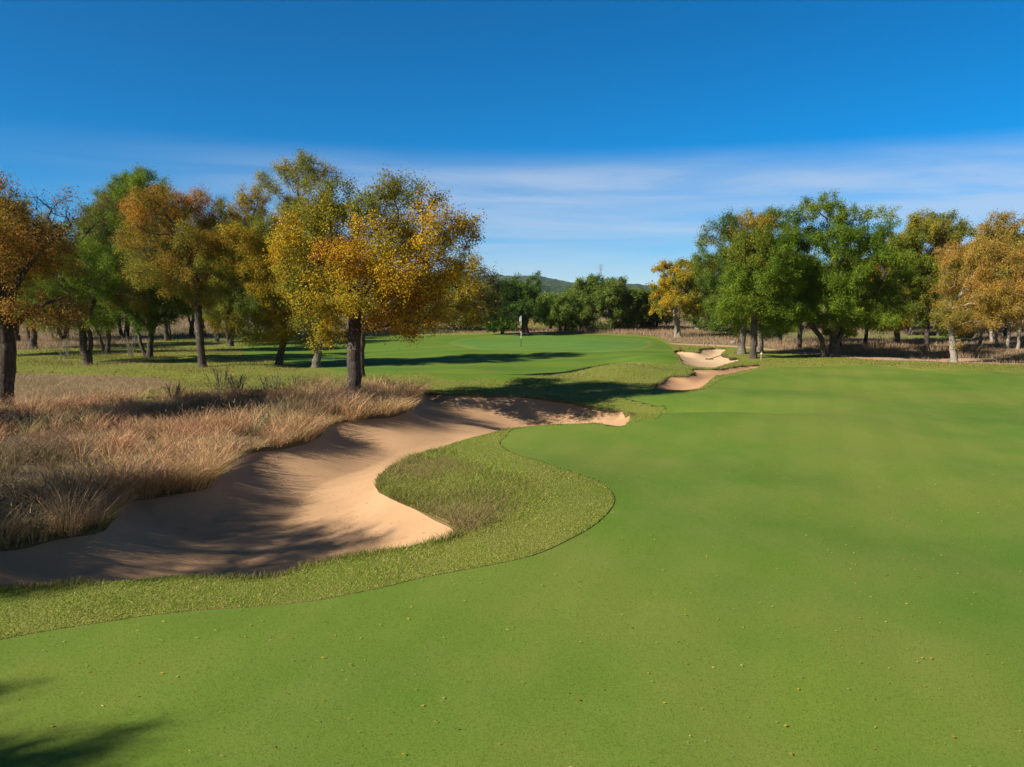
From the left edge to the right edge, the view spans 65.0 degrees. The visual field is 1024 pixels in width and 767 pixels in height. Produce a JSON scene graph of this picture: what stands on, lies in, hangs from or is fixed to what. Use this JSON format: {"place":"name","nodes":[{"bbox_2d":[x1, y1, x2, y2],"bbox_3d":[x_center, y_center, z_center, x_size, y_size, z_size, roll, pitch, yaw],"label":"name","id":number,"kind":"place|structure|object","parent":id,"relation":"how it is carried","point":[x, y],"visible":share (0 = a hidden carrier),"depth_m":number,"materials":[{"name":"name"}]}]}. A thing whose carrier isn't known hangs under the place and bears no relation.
{"place":"outdoors","nodes":[
{"label":"outdoors","id":0,"kind":"place"},
{"bbox_2d":[13,373,181,407],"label":"dry ground","id":1,"kind":"structure","parent":0,"point":[66,383],"depth_m":35.60,"materials":[{"name":"brown soil"}]},
{"bbox_2d":[0,170,93,406],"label":"cedar elm tree","id":2,"kind":"object","parent":1,"relation":"on","point":[34,236],"visible":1,"depth_m":24.41,"materials":[{"name":"orange plant"}]},
{"bbox_2d":[0,369,443,550],"bbox_3d":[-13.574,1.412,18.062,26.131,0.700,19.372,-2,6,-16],"label":"native ground","id":3,"kind":"structure","parent":0,"point":[28,544],"depth_m":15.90,"materials":[{"name":"brown plant"}]},
{"bbox_2d":[162,380,185,402],"bbox_3d":[-10.377,0.289,24.780,0.687,0.824,0.371,-4,7,-34],"label":"weed plant","id":4,"kind":"object","parent":3,"relation":"on","point":[178,390],"visible":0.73,"depth_m":24.75,"materials":[{"name":"green plant"}]},
{"bbox_2d":[204,366,242,398],"bbox_3d":[-9.302,0.001,25.992,1.223,1.098,0.998,-5,8,-42],"label":"weed plant","id":5,"kind":"object","parent":3,"relation":"on","point":[217,379],"visible":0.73,"depth_m":26.01,"materials":[{"name":"green plant"}]},
{"bbox_2d":[250,385,267,403],"bbox_3d":[-7.873,0.345,25.023,0.536,0.647,0.570,0,6,0],"label":"weed plant","id":6,"kind":"object","parent":3,"relation":"on","point":[259,394],"visible":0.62,"depth_m":24.97,"materials":[{"name":"green plant"}]},
{"bbox_2d":[260,411,269,434],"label":"weed plant","id":7,"kind":"object","parent":3,"relation":"on","point":[265,422],"visible":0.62,"depth_m":19.54,"materials":[{"name":"grey plant"}]},
{"bbox_2d":[259,372,288,396],"bbox_3d":[-7.859,0.052,26.467,0.993,0.858,0.902,0,6,0],"label":"weed plant","id":8,"kind":"object","parent":3,"relation":"on","point":[274,384],"visible":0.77,"depth_m":26.34,"materials":[{"name":"green plant"}]},
{"bbox_2d":[287,375,308,394],"bbox_3d":[-7.216,0.043,27.191,0.732,0.764,0.686,0,6,0],"label":"weed plant","id":9,"kind":"object","parent":3,"relation":"on","point":[301,379],"visible":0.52,"depth_m":27.08,"materials":[{"name":"green plant"}]},
{"bbox_2d":[261,162,494,395],"bbox_3d":[-4.778,-3.442,27.252,7.037,8.015,6.406,4,7,38],"label":"cedar elm tree","id":10,"kind":"object","parent":3,"relation":"on","point":[348,260],"visible":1,"depth_m":26.46,"materials":[{"name":"yellow plant"}]},
{"bbox_2d":[0,395,628,586],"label":"bunker sand","id":11,"kind":"structure","parent":0,"point":[142,541],"depth_m":14.00,"materials":[{"name":"beige sand"}]},
{"bbox_2d":[13,402,575,574],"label":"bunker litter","id":12,"kind":"object","parent":11,"relation":"on","point":[309,493],"visible":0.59,"depth_m":13.80,"materials":[{"name":"brown plant"}]},
{"bbox_2d":[238,271,660,296],"bbox_3d":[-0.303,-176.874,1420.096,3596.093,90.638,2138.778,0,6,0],"label":"hills","id":13,"kind":"structure","parent":0,"point":[552,285],"depth_m":1772.44,"materials":[{"name":"green plant"}]},
{"bbox_2d":[241,334,677,380],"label":"approach turf","id":14,"kind":"structure","parent":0,"point":[441,357],"depth_m":50.14,"materials":[{"name":"green plant"}]},
{"bbox_2d":[234,147,349,367],"bbox_3d":[-11.378,-6.656,43.323,5.809,12.011,6.352,-5,8,-43],"label":"cedar elm tree","id":15,"kind":"object","parent":14,"relation":"on","point":[303,165],"visible":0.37,"depth_m":42.57,"materials":[{"name":"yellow plant"}]},
{"bbox_2d":[482,270,552,334],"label":"live oak tree","id":16,"kind":"object","parent":14,"relation":"on","point":[518,306],"visible":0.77,"depth_m":79.77,"materials":[{"name":"green plant"}]},
{"bbox_2d":[0,365,1023,766],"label":"fairway","id":17,"kind":"structure","parent":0,"point":[788,413],"depth_m":8.26,"materials":[{"name":"plant"}]},
{"bbox_2d":[1,345,1023,766],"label":"fallen leaves","id":18,"kind":"object","parent":17,"relation":"on","point":[505,457],"visible":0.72,"depth_m":30.09,"materials":[{"name":"brown plant"}]},
{"bbox_2d":[0,332,1023,639],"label":"rough ground","id":19,"kind":"structure","parent":0,"point":[586,394],"depth_m":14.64,"materials":[{"name":"plant"}]},
{"bbox_2d":[52,334,78,358],"bbox_3d":[-27.452,-2.293,49.477,1.496,1.667,1.135,-3,6,-26],"label":"weed plant","id":20,"kind":"object","parent":19,"relation":"on","point":[66,350],"visible":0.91,"depth_m":49.46,"materials":[{"name":"green plant"}]},
{"bbox_2d":[7,187,153,364],"bbox_3d":[-24.162,-5.858,44.705,7.570,9.964,6.904,-4,7,-35],"label":"live oak tree","id":21,"kind":"object","parent":19,"relation":"on","point":[101,292],"visible":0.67,"depth_m":44.14,"materials":[{"name":"green plant"}]},
{"bbox_2d":[63,191,158,353],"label":"live oak tree","id":22,"kind":"object","parent":19,"relation":"on","point":[106,349],"visible":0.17,"depth_m":53.62,"materials":[{"name":"green plant"}]},
{"bbox_2d":[121,335,137,356],"bbox_3d":[-23.872,-2.475,50.379,1.136,1.740,0.894,0,6,0],"label":"weed plant","id":23,"kind":"object","parent":19,"relation":"on","point":[129,351],"visible":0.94,"depth_m":50.28,"materials":[{"name":"green plant"}]},
{"bbox_2d":[98,221,194,356],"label":"live oak tree","id":24,"kind":"object","parent":19,"relation":"on","point":[141,313],"visible":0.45,"depth_m":48.43,"materials":[{"name":"green plant"}]},
{"bbox_2d":[103,170,196,340],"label":"live oak tree","id":25,"kind":"object","parent":19,"relation":"on","point":[140,181],"visible":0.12,"depth_m":68.91,"materials":[{"name":"green plant"}]},
{"bbox_2d":[107,178,234,367],"bbox_3d":[-17.733,-5.695,42.162,5.941,10.052,6.374,-4,7,-33],"label":"cedar elm tree","id":26,"kind":"object","parent":19,"relation":"on","point":[166,273],"visible":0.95,"depth_m":41.49,"materials":[{"name":"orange plant"}]},
{"bbox_2d":[182,227,237,341],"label":"cedar elm tree","id":27,"kind":"object","parent":19,"relation":"on","point":[216,339],"visible":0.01,"depth_m":69.54,"materials":[{"name":"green plant"}]},
{"bbox_2d":[181,209,284,345],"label":"live oak tree","id":28,"kind":"object","parent":19,"relation":"on","point":[229,341],"visible":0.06,"depth_m":63.92,"materials":[{"name":"green plant"}]},
{"bbox_2d":[227,375,248,391],"bbox_3d":[-9.104,0.081,26.539,0.677,0.810,0.596,-5,8,-41],"label":"weed plant","id":29,"kind":"object","parent":19,"relation":"on","point":[240,382],"visible":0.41,"depth_m":26.53,"materials":[{"name":"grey plant"}]},
{"bbox_2d":[190,183,307,364],"bbox_3d":[-14.220,-5.917,43.882,6.673,10.280,7.103,0,6,0],"label":"cedar elm tree","id":30,"kind":"object","parent":19,"relation":"on","point":[248,304],"visible":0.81,"depth_m":42.33,"materials":[{"name":"green plant"}]},
{"bbox_2d":[227,214,289,327],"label":"live oak tree","id":31,"kind":"object","parent":19,"relation":"on","point":[256,243],"visible":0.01,"depth_m":76.96,"materials":[{"name":"green plant"}]},
{"bbox_2d":[269,210,336,334],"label":"live oak tree","id":32,"kind":"object","parent":19,"relation":"on","point":[291,286],"visible":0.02,"depth_m":78.19,"materials":[{"name":"green plant"}]},
{"bbox_2d":[360,248,512,376],"bbox_3d":[-3.522,-3.124,36.956,7.267,5.992,4.267,0,6,0],"label":"cedar elm tree","id":33,"kind":"object","parent":19,"relation":"on","point":[475,286],"visible":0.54,"depth_m":36.43,"materials":[{"name":"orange plant"}]},
{"bbox_2d":[485,308,512,333],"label":"live oak tree","id":34,"kind":"object","parent":19,"relation":"on","point":[499,329],"visible":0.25,"depth_m":80.82,"materials":[{"name":"green plant"}]},
{"bbox_2d":[686,203,790,353],"bbox_3d":[15.277,-6.806,52.980,6.678,10.002,6.051,-4,7,-37],"label":"cedar elm tree","id":35,"kind":"object","parent":19,"relation":"on","point":[715,263],"visible":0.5,"depth_m":52.35,"materials":[{"name":"green plant"}]},
{"bbox_2d":[711,220,814,358],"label":"live oak tree","id":36,"kind":"object","parent":19,"relation":"on","point":[771,267],"visible":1,"depth_m":48.30,"materials":[{"name":"green plant"}]},
{"bbox_2d":[747,252,799,351],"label":"cedar elm tree","id":37,"kind":"object","parent":19,"relation":"on","point":[760,348],"visible":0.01,"depth_m":56.40,"materials":[{"name":"green plant"}]},
{"bbox_2d":[754,188,921,356],"bbox_3d":[20.186,-6.744,50.381,9.964,10.609,8.425,4,7,37],"label":"live oak tree","id":38,"kind":"object","parent":19,"relation":"on","point":[822,284],"visible":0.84,"depth_m":49.10,"materials":[{"name":"green plant"}]},
{"bbox_2d":[0,0,1023,284],"label":"sky","id":39,"kind":"structure","parent":0,"point":[586,134],"materials":[{"name":"blue"}]},
{"bbox_2d":[4,305,1023,406],"bbox_3d":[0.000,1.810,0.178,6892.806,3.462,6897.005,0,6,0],"label":"meadow ground","id":40,"kind":"structure","parent":0,"point":[588,332],"depth_m":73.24,"materials":[{"name":"brown plant"}]},
{"bbox_2d":[0,195,47,341],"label":"live oak tree","id":41,"kind":"object","parent":40,"relation":"on","point":[17,337],"visible":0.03,"depth_m":69.47,"materials":[{"name":"green plant"}]},
{"bbox_2d":[2,200,89,348],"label":"live oak tree","id":42,"kind":"object","parent":40,"relation":"on","point":[32,339],"visible":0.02,"depth_m":61.42,"materials":[{"name":"green plant"}]},
{"bbox_2d":[47,220,98,339],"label":"live oak tree","id":43,"kind":"object","parent":40,"relation":"on","point":[65,335],"visible":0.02,"depth_m":70.83,"materials":[{"name":"green plant"}]},
{"bbox_2d":[84,162,190,337],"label":"live oak tree","id":44,"kind":"object","parent":40,"relation":"on","point":[97,194],"visible":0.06,"depth_m":74.03,"materials":[{"name":"green plant"}]},
{"bbox_2d":[159,222,210,337],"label":"live oak tree","id":45,"kind":"object","parent":40,"relation":"on","point":[191,329],"visible":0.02,"depth_m":76.23,"materials":[{"name":"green plant"}]},
{"bbox_2d":[157,195,235,335],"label":"live oak tree","id":46,"kind":"object","parent":40,"relation":"on","point":[215,208],"visible":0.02,"depth_m":78.23,"materials":[{"name":"green plant"}]},
{"bbox_2d":[389,283,441,328],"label":"live oak tree","id":47,"kind":"object","parent":40,"relation":"on","point":[419,317],"visible":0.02,"depth_m":88.59,"materials":[{"name":"green plant"}]},
{"bbox_2d":[94,274,824,317],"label":"wood","id":48,"kind":"object","parent":40,"relation":"on","point":[822,307],"depth_m":148.01,"materials":[{"name":"green plant"}]},
{"bbox_2d":[442,279,492,330],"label":"live oak tree","id":49,"kind":"object","parent":40,"relation":"on","point":[460,326],"visible":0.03,"depth_m":88.23,"materials":[{"name":"green plant"}]},
{"bbox_2d":[540,296,569,328],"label":"live oak tree","id":50,"kind":"object","parent":40,"relation":"on","point":[556,321],"visible":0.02,"depth_m":90.68,"materials":[{"name":"green plant"}]},
{"bbox_2d":[538,289,586,331],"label":"live oak tree","id":51,"kind":"object","parent":40,"relation":"on","point":[564,314],"visible":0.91,"depth_m":85.94,"materials":[{"name":"green plant"}]},
{"bbox_2d":[562,284,605,327],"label":"live oak tree","id":52,"kind":"object","parent":40,"relation":"on","point":[588,323],"visible":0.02,"depth_m":93.70,"materials":[{"name":"green plant"}]},
{"bbox_2d":[590,319,612,331],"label":"meadow shrub","id":53,"kind":"object","parent":40,"relation":"on","point":[601,328],"visible":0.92,"depth_m":86.42,"materials":[{"name":"green plant"}]},
{"bbox_2d":[568,272,643,329],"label":"live oak tree","id":54,"kind":"object","parent":40,"relation":"on","point":[594,295],"visible":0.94,"depth_m":88.88,"materials":[{"name":"green plant"}]},
{"bbox_2d":[616,286,665,328],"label":"live oak tree","id":55,"kind":"object","parent":40,"relation":"on","point":[643,305],"visible":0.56,"depth_m":90.46,"materials":[{"name":"green plant"}]},
{"bbox_2d":[638,288,673,328],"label":"live oak tree","id":56,"kind":"object","parent":40,"relation":"on","point":[670,318],"visible":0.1,"depth_m":92.60,"materials":[{"name":"green plant"}]},
{"bbox_2d":[648,256,705,337],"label":"cedar elm tree","id":57,"kind":"object","parent":40,"relation":"on","point":[677,283],"visible":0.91,"depth_m":75.85,"materials":[{"name":"yellow plant"}]},
{"bbox_2d":[671,257,716,329],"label":"cedar elm tree","id":58,"kind":"object","parent":40,"relation":"on","point":[688,286],"visible":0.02,"depth_m":89.41,"materials":[{"name":"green plant"}]},
{"bbox_2d":[684,267,739,331],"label":"live oak tree","id":59,"kind":"object","parent":40,"relation":"on","point":[696,323],"visible":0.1,"depth_m":85.29,"materials":[{"name":"green plant"}]},
{"bbox_2d":[750,243,809,343],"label":"live oak tree","id":60,"kind":"object","parent":40,"relation":"on","point":[779,340],"depth_m":66.86,"materials":[{"name":"green plant"}]},
{"bbox_2d":[787,258,827,348],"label":"live oak tree","id":61,"kind":"object","parent":40,"relation":"on","point":[799,333],"visible":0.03,"depth_m":60.57,"materials":[{"name":"green plant"}]},
{"bbox_2d":[817,264,870,346],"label":"cedar elm tree","id":62,"kind":"object","parent":40,"relation":"on","point":[826,332],"visible":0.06,"depth_m":62.24,"materials":[{"name":"green plant"}]},
{"bbox_2d":[857,263,910,342],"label":"cedar elm tree","id":63,"kind":"object","parent":40,"relation":"on","point":[866,331],"visible":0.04,"depth_m":64.88,"materials":[{"name":"green plant"}]},
{"bbox_2d":[860,230,938,342],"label":"live oak tree","id":64,"kind":"object","parent":40,"relation":"on","point":[896,336],"visible":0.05,"depth_m":67.21,"materials":[{"name":"green plant"}]},
{"bbox_2d":[873,206,979,350],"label":"cedar elm tree","id":65,"kind":"object","parent":40,"relation":"on","point":[922,228],"visible":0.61,"depth_m":57.46,"materials":[{"name":"green plant"}]},
{"bbox_2d":[938,224,992,340],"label":"cedar elm tree","id":66,"kind":"object","parent":40,"relation":"on","point":[962,279],"depth_m":70.55,"materials":[{"name":"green plant"}]},
{"bbox_2d":[957,329,977,340],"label":"meadow shrub","id":67,"kind":"object","parent":40,"relation":"on","point":[962,336],"visible":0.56,"depth_m":71.45,"materials":[{"name":"green plant"}]},
{"bbox_2d":[934,244,1004,330],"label":"live oak tree","id":68,"kind":"object","parent":40,"relation":"on","point":[975,312],"depth_m":86.13,"materials":[{"name":"green plant"}]},
{"bbox_2d":[966,232,993,341],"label":"cedar elm tree","id":69,"kind":"object","parent":40,"relation":"on","point":[991,337],"depth_m":69.19,"materials":[{"name":"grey plant"}]},
{"bbox_2d":[961,255,1002,345],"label":"cedar elm tree","id":70,"kind":"object","parent":40,"relation":"on","point":[980,339],"visible":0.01,"depth_m":63.42,"materials":[{"name":"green plant"}]},
{"bbox_2d":[975,244,998,343],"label":"cedar elm tree","id":71,"kind":"object","parent":40,"relation":"on","point":[996,336],"depth_m":66.62,"materials":[{"name":"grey plant"}]},
{"bbox_2d":[983,223,1022,348],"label":"cedar elm tree","id":72,"kind":"object","parent":40,"relation":"on","point":[1008,337],"visible":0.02,"depth_m":59.38,"materials":[{"name":"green plant"}]},
{"bbox_2d":[983,250,1023,284],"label":"cedar elm tree","id":73,"kind":"object","parent":40,"relation":"on","point":[1006,267],"visible":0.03,"depth_m":53.20,"materials":[{"name":"orange plant"}]},
{"bbox_2d":[1003,231,1022,337],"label":"live oak tree","id":74,"kind":"object","parent":40,"relation":"on","point":[1005,332],"depth_m":74.40,"materials":[{"name":"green plant"}]},
{"bbox_2d":[1013,314,1022,348],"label":"cedar elm tree","id":75,"kind":"object","parent":40,"relation":"on","point":[1018,339],"visible":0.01,"depth_m":59.61,"materials":[{"name":"grey plant"}]},
{"bbox_2d":[455,336,646,350],"bbox_3d":[3.435,-3.466,65.982,16.337,0.402,25.413,0,6,0],"label":"putting green","id":76,"kind":"object","parent":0,"point":[553,343],"visible":0.98,"depth_m":60.05,"materials":[{"name":"green plant"}]},
{"bbox_2d":[449,336,653,351],"bbox_3d":[3.401,-3.371,65.988,17.250,0.247,26.392,0,6,0],"label":"green collar","id":77,"kind":"object","parent":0,"point":[649,344],"visible":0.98,"depth_m":56.59,"materials":[{"name":"green plant"}]},
{"bbox_2d":[675,349,737,367],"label":"bunker sand","id":78,"kind":"structure","parent":0,"point":[694,359],"depth_m":51.03,"materials":[{"name":"beige sand"}]},
{"bbox_2d":[655,366,758,389],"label":"bunker sand","id":79,"kind":"structure","parent":0,"point":[698,379],"depth_m":36.13,"materials":[{"name":"beige sand"}]},
{"bbox_2d":[722,334,963,338],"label":"fairway","id":80,"kind":"structure","parent":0,"point":[889,336],"depth_m":79.61,"materials":[{"name":"green plant"}]},
{"bbox_2d":[905,265,938,334],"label":"live oak tree","id":81,"kind":"object","parent":80,"relation":"on","point":[908,332],"depth_m":79.82,"materials":[{"name":"green plant"}]},
{"bbox_2d":[909,269,955,335],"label":"live oak tree","id":82,"kind":"object","parent":80,"relation":"on","point":[939,331],"visible":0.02,"depth_m":78.66,"materials":[{"name":"green plant"}]},
{"bbox_2d":[669,343,1023,363],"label":"dirt path","id":83,"kind":"structure","parent":0,"point":[926,359],"depth_m":50.47,"materials":[{"name":"beige soil"}]},
{"bbox_2d":[926,206,1023,361],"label":"cedar elm tree","id":84,"kind":"object","parent":83,"relation":"on","point":[999,297],"visible":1,"depth_m":45.88,"materials":[{"name":"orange plant"}]}
]}

